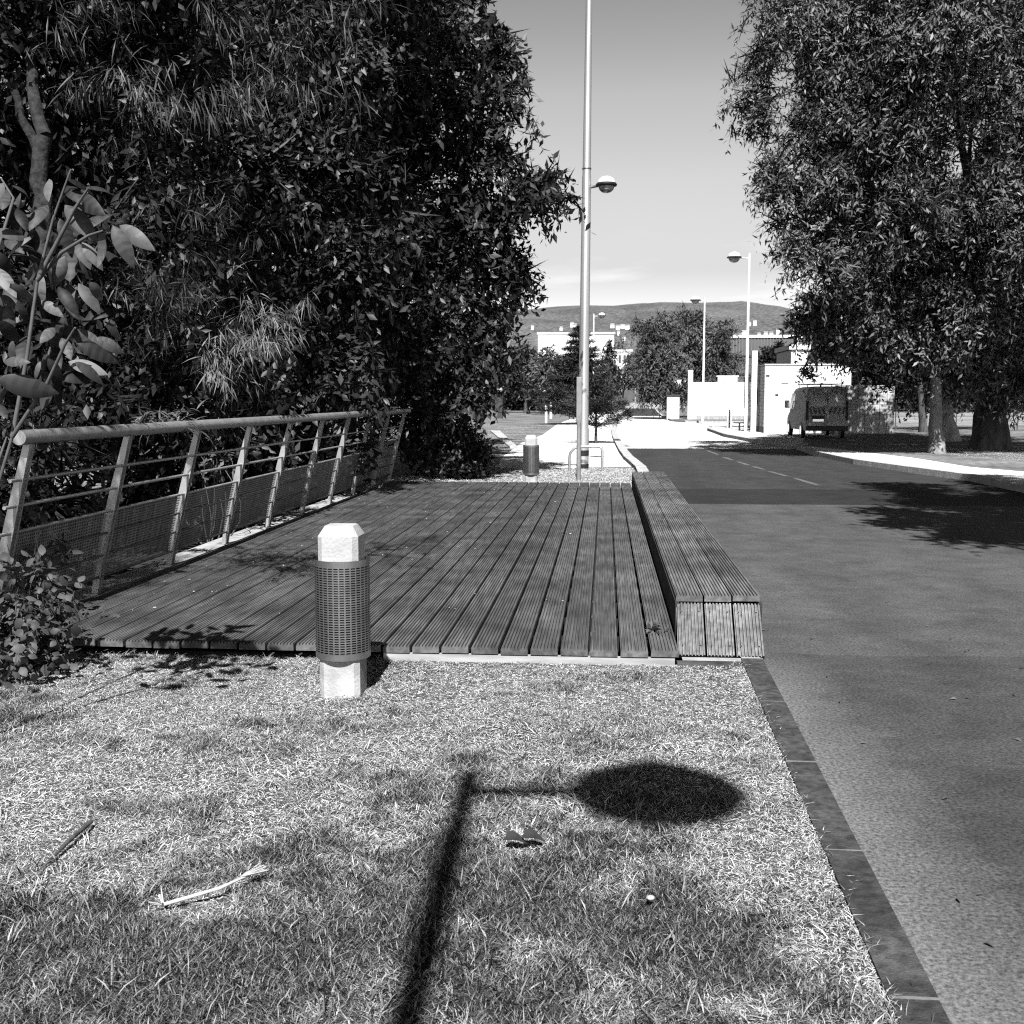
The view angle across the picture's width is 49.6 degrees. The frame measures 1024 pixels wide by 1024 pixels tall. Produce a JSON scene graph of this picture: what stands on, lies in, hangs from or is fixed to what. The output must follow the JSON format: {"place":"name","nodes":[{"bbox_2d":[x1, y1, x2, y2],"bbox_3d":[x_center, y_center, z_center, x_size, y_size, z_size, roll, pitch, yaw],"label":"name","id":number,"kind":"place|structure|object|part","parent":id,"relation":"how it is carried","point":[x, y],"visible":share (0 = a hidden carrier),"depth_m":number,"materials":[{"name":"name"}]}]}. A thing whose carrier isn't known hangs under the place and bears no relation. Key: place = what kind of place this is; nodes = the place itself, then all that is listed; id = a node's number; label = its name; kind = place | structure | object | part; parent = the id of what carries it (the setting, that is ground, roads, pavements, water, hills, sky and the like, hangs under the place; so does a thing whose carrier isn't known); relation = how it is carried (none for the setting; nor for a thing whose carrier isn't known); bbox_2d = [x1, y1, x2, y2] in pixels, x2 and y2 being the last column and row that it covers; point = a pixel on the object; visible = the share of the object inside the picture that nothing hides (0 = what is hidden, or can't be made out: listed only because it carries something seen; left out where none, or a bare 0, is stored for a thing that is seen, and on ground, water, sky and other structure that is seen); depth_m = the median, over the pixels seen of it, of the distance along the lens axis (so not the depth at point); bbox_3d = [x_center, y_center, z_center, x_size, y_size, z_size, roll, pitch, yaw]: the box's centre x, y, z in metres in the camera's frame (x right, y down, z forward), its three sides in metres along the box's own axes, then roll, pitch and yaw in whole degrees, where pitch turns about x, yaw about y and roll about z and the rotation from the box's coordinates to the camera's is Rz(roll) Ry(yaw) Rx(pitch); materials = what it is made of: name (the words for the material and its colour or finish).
{"place":"outdoors","nodes":[
{"label":"outdoors","id":0,"kind":"place"},
{"bbox_2d":[0,490,344,604],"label":"shaded bank","id":1,"kind":"structure","parent":0,"point":[57,514],"depth_m":13.23,"materials":[{"name":"plant"}]},
{"bbox_2d":[0,392,145,581],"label":"leafy shrub","id":2,"kind":"object","parent":1,"relation":"on","point":[51,507],"visible":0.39,"depth_m":9.93,"materials":[{"name":"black plant"}]},
{"bbox_2d":[0,0,159,559],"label":"pale trunked tree","id":3,"kind":"object","parent":1,"relation":"on","point":[41,141],"visible":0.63,"depth_m":11.72,"materials":[{"name":"black plant"}]},
{"bbox_2d":[0,0,303,493],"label":"understorey tree","id":4,"kind":"object","parent":1,"relation":"on","point":[120,395],"visible":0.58,"depth_m":12.63,"materials":[{"name":"black plant"}]},
{"bbox_2d":[59,416,265,544],"bbox_3d":[-4.310,-0.424,14.108,2.656,2.456,2.610,-5,8,-42],"label":"leafy shrub","id":5,"kind":"object","parent":1,"relation":"on","point":[136,494],"visible":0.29,"depth_m":13.55,"materials":[{"name":"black plant"}]},
{"bbox_2d":[172,431,246,544],"bbox_3d":[-3.525,-0.241,13.046,0.660,1.515,0.935,-5,8,-43],"label":"leafy shrub","id":6,"kind":"object","parent":1,"relation":"on","point":[209,461],"visible":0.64,"depth_m":12.95,"materials":[{"name":"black plant"}]},
{"bbox_2d":[25,0,412,411],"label":"feathery tree","id":7,"kind":"object","parent":1,"relation":"on","point":[263,344],"visible":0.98,"depth_m":7.49,"materials":[{"name":"grey plant"}]},
{"bbox_2d":[142,390,357,507],"bbox_3d":[-4.346,-0.985,18.221,3.495,2.546,2.629,-3,7,-28],"label":"leafy shrub","id":8,"kind":"object","parent":1,"relation":"on","point":[250,472],"visible":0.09,"depth_m":18.00,"materials":[{"name":"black plant"}]},
{"bbox_2d":[54,0,463,511],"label":"broadleaf tree","id":9,"kind":"object","parent":1,"relation":"on","point":[339,266],"visible":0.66,"depth_m":17.00,"materials":[{"name":"black plant"}]},
{"bbox_2d":[2,408,635,491],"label":"verge","id":10,"kind":"structure","parent":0,"point":[518,419],"depth_m":37.41,"materials":[{"name":"grey plant"}]},
{"bbox_2d":[20,479,397,647],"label":"railing plinth","id":11,"kind":"structure","parent":10,"relation":"on","point":[130,576],"depth_m":11.68,"materials":[{"name":"concrete"}]},
{"bbox_2d":[0,495,82,600],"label":"ivy shrub","id":12,"kind":"object","parent":11,"relation":"on","point":[31,515],"visible":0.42,"depth_m":8.05,"materials":[{"name":"black plant"}]},
{"bbox_2d":[9,541,119,647],"bbox_3d":[-3.233,0.641,7.851,0.965,0.829,0.655,0,6,5],"label":"ivy shrub","id":13,"kind":"object","parent":11,"relation":"on","point":[79,585],"visible":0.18,"depth_m":7.88,"materials":[{"name":"black plant"}]},
{"bbox_2d":[0,408,410,606],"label":"bridge railing","id":14,"kind":"object","parent":11,"relation":"on","point":[11,531],"visible":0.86,"depth_m":10.38,"materials":[{"name":"metal"}]},
{"bbox_2d":[130,398,213,445],"bbox_3d":[-3.161,-0.807,10.263,0.911,0.492,0.495,0,6,5],"label":"leafy branch","id":15,"kind":"object","parent":14,"relation":"on","point":[144,420],"visible":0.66,"depth_m":10.24,"materials":[{"name":"grey plant"}]},
{"bbox_2d":[0,0,520,463],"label":"backdrop tree","id":16,"kind":"object","parent":10,"relation":"on","point":[472,24],"visible":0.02,"depth_m":28.16,"materials":[{"name":"black plant"}]},
{"bbox_2d":[254,0,595,477],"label":"broadleaf tree","id":17,"kind":"object","parent":10,"relation":"on","point":[481,224],"visible":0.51,"depth_m":21.43,"materials":[{"name":"black plant"}]},
{"bbox_2d":[416,414,497,480],"bbox_3d":[-1.117,-1.276,22.825,1.729,1.882,2.074,0,6,5],"label":"leafy shrub","id":18,"kind":"object","parent":10,"relation":"on","point":[449,457],"visible":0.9,"depth_m":22.36,"materials":[{"name":"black plant"}]},
{"bbox_2d":[495,388,502,418],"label":"gate pier","id":19,"kind":"structure","parent":10,"relation":"on","point":[500,415],"depth_m":86.57,"materials":[{"name":"concrete"}]},
{"bbox_2d":[490,430,517,448],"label":"path edging","id":20,"kind":"object","parent":10,"relation":"on","point":[504,439],"visible":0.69,"depth_m":43.05,"materials":[{"name":"concrete"}]},
{"bbox_2d":[415,346,597,410],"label":"treeline","id":21,"kind":"object","parent":10,"relation":"on","point":[512,403],"visible":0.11,"depth_m":137.22,"materials":[{"name":"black plant"}]},
{"bbox_2d":[491,342,561,412],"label":"distant tree","id":22,"kind":"object","parent":10,"relation":"on","point":[524,359],"visible":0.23,"depth_m":116.99,"materials":[{"name":"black plant"}]},
{"bbox_2d":[523,435,538,483],"bbox_3d":[0.357,-0.883,20.694,0.304,1.100,0.304,0,6,5],"label":"bollard","id":23,"kind":"object","parent":10,"relation":"on","point":[530,459],"visible":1,"depth_m":20.56,"materials":[{"name":"metal"}]},
{"bbox_2d":[521,344,622,413],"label":"distant tree","id":24,"kind":"object","parent":10,"relation":"on","point":[538,369],"visible":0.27,"depth_m":107.35,"materials":[{"name":"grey plant"}]},
{"bbox_2d":[530,324,625,423],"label":"cedar","id":25,"kind":"object","parent":10,"relation":"on","point":[567,385],"visible":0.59,"depth_m":66.90,"materials":[{"name":"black plant"}]},
{"bbox_2d":[576,377,581,480],"bbox_3d":[1.326,-1.595,21.994,0.100,2.150,0.089,0,6,5],"label":"signpost","id":26,"kind":"object","parent":10,"relation":"on","point":[578,422],"visible":0.87,"depth_m":21.95,"materials":[{"name":"grey metal"}]},
{"bbox_2d":[579,0,616,470],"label":"tall lamp mast","id":27,"kind":"object","parent":10,"relation":"on","point":[606,184],"visible":0.88,"depth_m":24.57,"materials":[{"name":"metal"}]},
{"bbox_2d":[554,383,644,442],"bbox_3d":[3.150,-3.539,39.875,3.112,2.339,2.911,0,6,-4],"label":"young pine","id":28,"kind":"object","parent":10,"relation":"on","point":[596,398],"visible":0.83,"depth_m":39.54,"materials":[{"name":"grey plant"}]},
{"bbox_2d":[593,313,605,372],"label":"lamp post","id":29,"kind":"object","parent":10,"relation":"on","point":[601,315],"visible":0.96,"depth_m":103.35,"materials":[{"name":"white metal"}]},
{"bbox_2d":[597,339,622,399],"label":"distant tree","id":30,"kind":"object","parent":10,"relation":"on","point":[609,352],"visible":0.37,"depth_m":145.88,"materials":[{"name":"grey plant"}]},
{"bbox_2d":[610,349,648,406],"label":"distant tree","id":31,"kind":"object","parent":10,"relation":"on","point":[627,382],"visible":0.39,"depth_m":147.21,"materials":[{"name":"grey plant"}]},
{"bbox_2d":[327,425,1023,486],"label":"verge grass","id":32,"kind":"structure","parent":10,"relation":"on","point":[518,477],"depth_m":23.52,"materials":[{"name":"plant"}]},
{"bbox_2d":[0,648,934,1023],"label":"front lawn","id":33,"kind":"structure","parent":0,"point":[690,702],"depth_m":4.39,"materials":[{"name":"plant"}]},
{"bbox_2d":[0,534,83,690],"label":"ivy shrub","id":34,"kind":"object","parent":33,"relation":"on","point":[20,639],"visible":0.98,"depth_m":6.50,"materials":[{"name":"grey plant"}]},
{"bbox_2d":[41,819,92,868],"bbox_3d":[-1.628,1.213,4.066,0.018,0.028,0.395,0,6,3],"label":"dark stick","id":35,"kind":"object","parent":33,"relation":"on","point":[88,823],"visible":1,"depth_m":4.08,"materials":[{"name":"wood"}]},
{"bbox_2d":[0,169,154,482],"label":"leaved sapling","id":36,"kind":"object","parent":33,"relation":"on","point":[42,386],"visible":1,"depth_m":4.70,"materials":[{"name":"grey plant"}]},
{"bbox_2d":[148,863,266,905],"bbox_3d":[-0.996,1.230,3.660,0.417,0.054,0.077,-4,7,-35],"label":"dry stalk","id":37,"kind":"object","parent":33,"relation":"on","point":[257,870],"visible":1,"depth_m":3.62,"materials":[{"name":"white plant"}]},
{"bbox_2d":[314,523,370,698],"bbox_3d":[-0.943,0.617,6.184,0.304,1.100,0.304,0,6,5],"label":"bollard","id":38,"kind":"object","parent":33,"relation":"on","point":[342,601],"visible":1,"depth_m":6.06,"materials":[{"name":"metal"}]},
{"bbox_2d":[32,481,678,665],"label":"wooden deck","id":39,"kind":"structure","parent":33,"relation":"on","point":[496,569],"depth_m":9.19,"materials":[{"name":"grey wood"}]},
{"bbox_2d":[71,483,639,628],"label":"deck leaves","id":40,"kind":"object","parent":39,"relation":"on","point":[311,546],"visible":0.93,"depth_m":10.98,"materials":[{"name":"plant"}]},
{"bbox_2d":[645,616,670,634],"bbox_3d":[1.015,0.902,7.385,0.269,0.400,0.271,0,6,5],"label":"leaf","id":41,"kind":"object","parent":39,"relation":"on","point":[656,627],"visible":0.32,"depth_m":7.37,"materials":[{"name":"grey plant"}]},
{"bbox_2d":[504,831,526,843],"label":"dead leaf","id":42,"kind":"object","parent":33,"relation":"on","point":[511,835],"visible":1,"depth_m":4.06,"materials":[{"name":"plant"}]},
{"bbox_2d":[522,829,545,842],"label":"dead leaf","id":43,"kind":"object","parent":33,"relation":"on","point":[529,833],"visible":1,"depth_m":4.07,"materials":[{"name":"plant"}]},
{"bbox_2d":[646,895,654,899],"bbox_3d":[0.450,1.251,3.600,0.027,0.017,0.022,0,6,5],"label":"pebble","id":44,"kind":"object","parent":33,"relation":"on","point":[650,897],"visible":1,"depth_m":3.59,"materials":[{"name":"stone"}]},
{"bbox_2d":[0,0,1023,319],"label":"sky","id":45,"kind":"structure","parent":0,"point":[668,229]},
{"bbox_2d":[8,399,1022,649],"bbox_3d":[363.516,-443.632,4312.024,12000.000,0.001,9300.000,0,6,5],"label":"ground","id":46,"kind":"structure","parent":0,"point":[152,647],"depth_m":9.55,"materials":[{"name":"soil"}]},
{"bbox_2d":[537,332,614,390],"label":"white hall","id":47,"kind":"structure","parent":46,"relation":"on","point":[550,339],"depth_m":227.49,"materials":[{"name":"white paint"}]},
{"bbox_2d":[568,445,603,471],"bbox_3d":[1.644,-1.139,24.713,0.788,0.684,0.060,0,6,5],"label":"hoop barrier","id":48,"kind":"object","parent":46,"relation":"on","point":[585,446],"visible":0.72,"depth_m":24.67,"materials":[{"name":"metal"}]},
{"bbox_2d":[615,350,632,378],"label":"town house","id":49,"kind":"structure","parent":46,"relation":"on","point":[620,359],"depth_m":241.66,"materials":[{"name":"white paint"}]},
{"bbox_2d":[614,333,633,349],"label":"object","id":50,"kind":"object","parent":46,"relation":"on","point":[618,346],"visible":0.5,"depth_m":295.46,"materials":[{"name":"plant"}]},
{"bbox_2d":[613,385,685,407],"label":"road end fence","id":51,"kind":"object","parent":46,"relation":"on","point":[630,394],"visible":0.11,"depth_m":176.04,"materials":[{"name":"concrete"}]},
{"bbox_2d":[495,412,630,468],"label":"footpath","id":52,"kind":"structure","parent":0,"point":[558,444],"depth_m":35.17,"materials":[{"name":"white concrete"}]},
{"bbox_2d":[122,301,1019,398],"bbox_3d":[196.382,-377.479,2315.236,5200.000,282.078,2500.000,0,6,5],"label":"hills","id":53,"kind":"structure","parent":0,"point":[768,318],"depth_m":2406.64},
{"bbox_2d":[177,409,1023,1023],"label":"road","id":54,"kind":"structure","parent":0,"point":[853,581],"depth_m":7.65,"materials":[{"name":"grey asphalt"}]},
{"bbox_2d":[690,296,705,422],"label":"lamp post","id":55,"kind":"object","parent":54,"relation":"on","point":[695,300],"visible":1,"depth_m":74.44,"materials":[{"name":"white metal"}]},
{"bbox_2d":[632,471,764,659],"bbox_3d":[1.875,0.152,13.361,0.568,0.448,12.630,0,6,5],"label":"timber bench","id":56,"kind":"object","parent":54,"relation":"on","point":[712,601],"visible":0.99,"depth_m":8.04,"materials":[{"name":"grey wood"}]},
{"bbox_2d":[654,408,749,422],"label":"curb","id":57,"kind":"structure","parent":54,"relation":"on","point":[670,419],"depth_m":78.01,"materials":[{"name":"concrete"}]},
{"bbox_2d":[682,657,759,660],"bbox_3d":[1.343,1.017,7.180,0.500,0.200,0.350,0,6,5],"label":"bench footing","id":58,"kind":"object","parent":54,"relation":"on","point":[707,659],"visible":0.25,"depth_m":7.04,"materials":[{"name":"concrete"}]},
{"bbox_2d":[707,425,801,446],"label":"kerb round island","id":59,"kind":"structure","parent":54,"relation":"on","point":[747,439],"depth_m":43.75,"materials":[{"name":"concrete"}]},
{"bbox_2d":[708,451,818,484],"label":"road markings","id":60,"kind":"object","parent":54,"relation":"on","point":[765,469],"visible":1,"depth_m":26.55,"materials":[{"name":"paint"}]},
{"bbox_2d":[748,340,786,376],"bbox_3d":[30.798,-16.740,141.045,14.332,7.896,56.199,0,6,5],"label":"tree","id":61,"kind":"object","parent":54,"relation":"on","point":[769,356],"visible":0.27,"depth_m":114.85,"materials":[{"name":"plant"}]},
{"bbox_2d":[756,364,850,432],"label":"kiosk","id":62,"kind":"object","parent":54,"relation":"on","point":[776,385],"visible":0.58,"depth_m":51.35,"materials":[{"name":"white paint"}]},
{"bbox_2d":[795,261,817,363],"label":"lamp post","id":63,"kind":"object","parent":54,"relation":"on","point":[798,309],"visible":0.05,"depth_m":67.75,"materials":[{"name":"grey metal"}]},
{"bbox_2d":[741,659,950,1023],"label":"kerb","id":64,"kind":"structure","parent":54,"relation":"on","point":[901,968],"depth_m":3.82,"materials":[{"name":"concrete"}]},
{"bbox_2d":[741,658,939,1000],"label":"kerb joints","id":65,"kind":"object","parent":64,"relation":"on","point":[916,997],"visible":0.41,"depth_m":3.05,"materials":[{"name":"grey concrete"}]},
{"bbox_2d":[834,385,894,433],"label":"tiled wall","id":66,"kind":"structure","parent":54,"relation":"on","point":[864,417],"depth_m":50.20,"materials":[{"name":"tile"}]},
{"bbox_2d":[611,408,648,472],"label":"kerb beside path","id":67,"kind":"structure","parent":0,"point":[632,461],"depth_m":30.46,"materials":[{"name":"concrete"}]},
{"bbox_2d":[712,426,805,442],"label":"island pavement","id":68,"kind":"structure","parent":0,"point":[787,438],"depth_m":48.19,"materials":[{"name":"white concrete"}]},
{"bbox_2d":[726,410,731,427],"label":"white post","id":69,"kind":"object","parent":68,"relation":"on","point":[729,420],"visible":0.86,"depth_m":59.74,"materials":[{"name":"paint"}]},
{"bbox_2d":[727,252,750,430],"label":"lamp post","id":70,"kind":"object","parent":68,"relation":"on","point":[733,257],"visible":0.99,"depth_m":53.78,"materials":[{"name":"white metal"}]},
{"bbox_2d":[742,376,750,428],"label":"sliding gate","id":71,"kind":"structure","parent":68,"relation":"on","point":[749,389],"depth_m":56.64,"materials":[{"name":"grey metal"}]},
{"bbox_2d":[750,351,757,431],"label":"pillar","id":72,"kind":"structure","parent":68,"relation":"on","point":[753,395],"depth_m":53.08,"materials":[{"name":"white paint"}]},
{"bbox_2d":[656,408,927,420],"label":"verge","id":73,"kind":"structure","parent":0,"point":[680,415],"depth_m":82.94,"materials":[{"name":"grey plant"}]},
{"bbox_2d":[666,395,679,419],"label":"utility cabinet","id":74,"kind":"object","parent":73,"relation":"on","point":[672,406],"visible":0.78,"depth_m":86.87,"materials":[{"name":"white metal"}]},
{"bbox_2d":[625,301,745,418],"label":"round street tree","id":75,"kind":"object","parent":73,"relation":"on","point":[659,358],"visible":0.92,"depth_m":89.27,"materials":[{"name":"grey plant"}]},
{"bbox_2d":[687,370,750,418],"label":"boundary wall","id":76,"kind":"structure","parent":73,"relation":"on","point":[723,395],"depth_m":83.56,"materials":[{"name":"white paint"}]},
{"bbox_2d":[717,335,830,381],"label":"office building","id":77,"kind":"structure","parent":73,"relation":"on","point":[756,342],"depth_m":146.32,"materials":[{"name":"white paint"}]},
{"bbox_2d":[774,345,810,363],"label":"white outbuilding","id":78,"kind":"structure","parent":73,"relation":"on","point":[784,356],"depth_m":93.36,"materials":[{"name":"white paint"}]},
{"bbox_2d":[711,426,1023,444],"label":"parking apron","id":79,"kind":"object","parent":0,"point":[833,438],"visible":0.19,"depth_m":43.73,"materials":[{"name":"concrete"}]},
{"bbox_2d":[785,383,848,437],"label":"delivery van","id":80,"kind":"object","parent":79,"relation":"on","point":[825,409],"visible":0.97,"depth_m":44.31,"materials":[{"name":"paint"}]},
{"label":"side window","id":81,"kind":"part","parent":80,"relation":"part of","materials":[{"name":"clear glass"}]},
{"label":"rear door","id":82,"kind":"part","parent":80,"relation":"part of","materials":[{"name":"paint"}]},
{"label":"rear door","id":83,"kind":"part","parent":80,"relation":"part of","materials":[{"name":"paint"}]},
{"bbox_2d":[783,283,1023,441],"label":"street tree","id":84,"kind":"object","parent":79,"relation":"on","point":[950,430],"visible":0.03,"depth_m":41.70,"materials":[{"name":"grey plant"}]},
{"bbox_2d":[796,443,1023,492],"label":"kerb beside verge","id":85,"kind":"structure","parent":0,"point":[999,483],"depth_m":25.52,"materials":[{"name":"concrete"}]},
{"bbox_2d":[803,444,1023,470],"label":"verge","id":86,"kind":"structure","parent":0,"point":[974,459],"depth_m":32.75,"materials":[{"name":"grey plant"}]},
{"bbox_2d":[713,0,1023,449],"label":"willowy tree","id":87,"kind":"object","parent":86,"relation":"on","point":[875,117],"visible":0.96,"depth_m":28.99,"materials":[{"name":"grey plant"}]},
{"bbox_2d":[778,174,1023,453],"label":"young street tree","id":88,"kind":"object","parent":86,"relation":"on","point":[902,331],"visible":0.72,"depth_m":30.60,"materials":[{"name":"grey plant"}]},
{"bbox_2d":[805,446,1023,482],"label":"pavement","id":89,"kind":"structure","parent":0,"point":[1014,476],"depth_m":27.32,"materials":[{"name":"white concrete"}]},
{"bbox_2d":[893,426,1023,443],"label":"side lawn","id":90,"kind":"structure","parent":0,"point":[1016,435],"depth_m":52.20,"materials":[{"name":"grey plant"}]},
{"bbox_2d":[814,352,1018,431],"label":"street tree","id":91,"kind":"object","parent":90,"relation":"on","point":[922,426],"visible":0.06,"depth_m":54.76,"materials":[{"name":"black plant"}]},
{"bbox_2d":[895,400,1018,429],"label":"park fence","id":92,"kind":"object","parent":90,"relation":"on","point":[926,413],"visible":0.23,"depth_m":56.17,"materials":[{"name":"metal"}]},
{"bbox_2d":[894,409,1023,425],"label":"park lawn","id":93,"kind":"structure","parent":0,"point":[967,419],"depth_m":82.64,"materials":[{"name":"plant"}]},
{"bbox_2d":[852,362,1023,412],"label":"treeline","id":94,"kind":"object","parent":93,"relation":"on","point":[969,407],"visible":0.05,"depth_m":124.98,"materials":[{"name":"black plant"}]}
]}

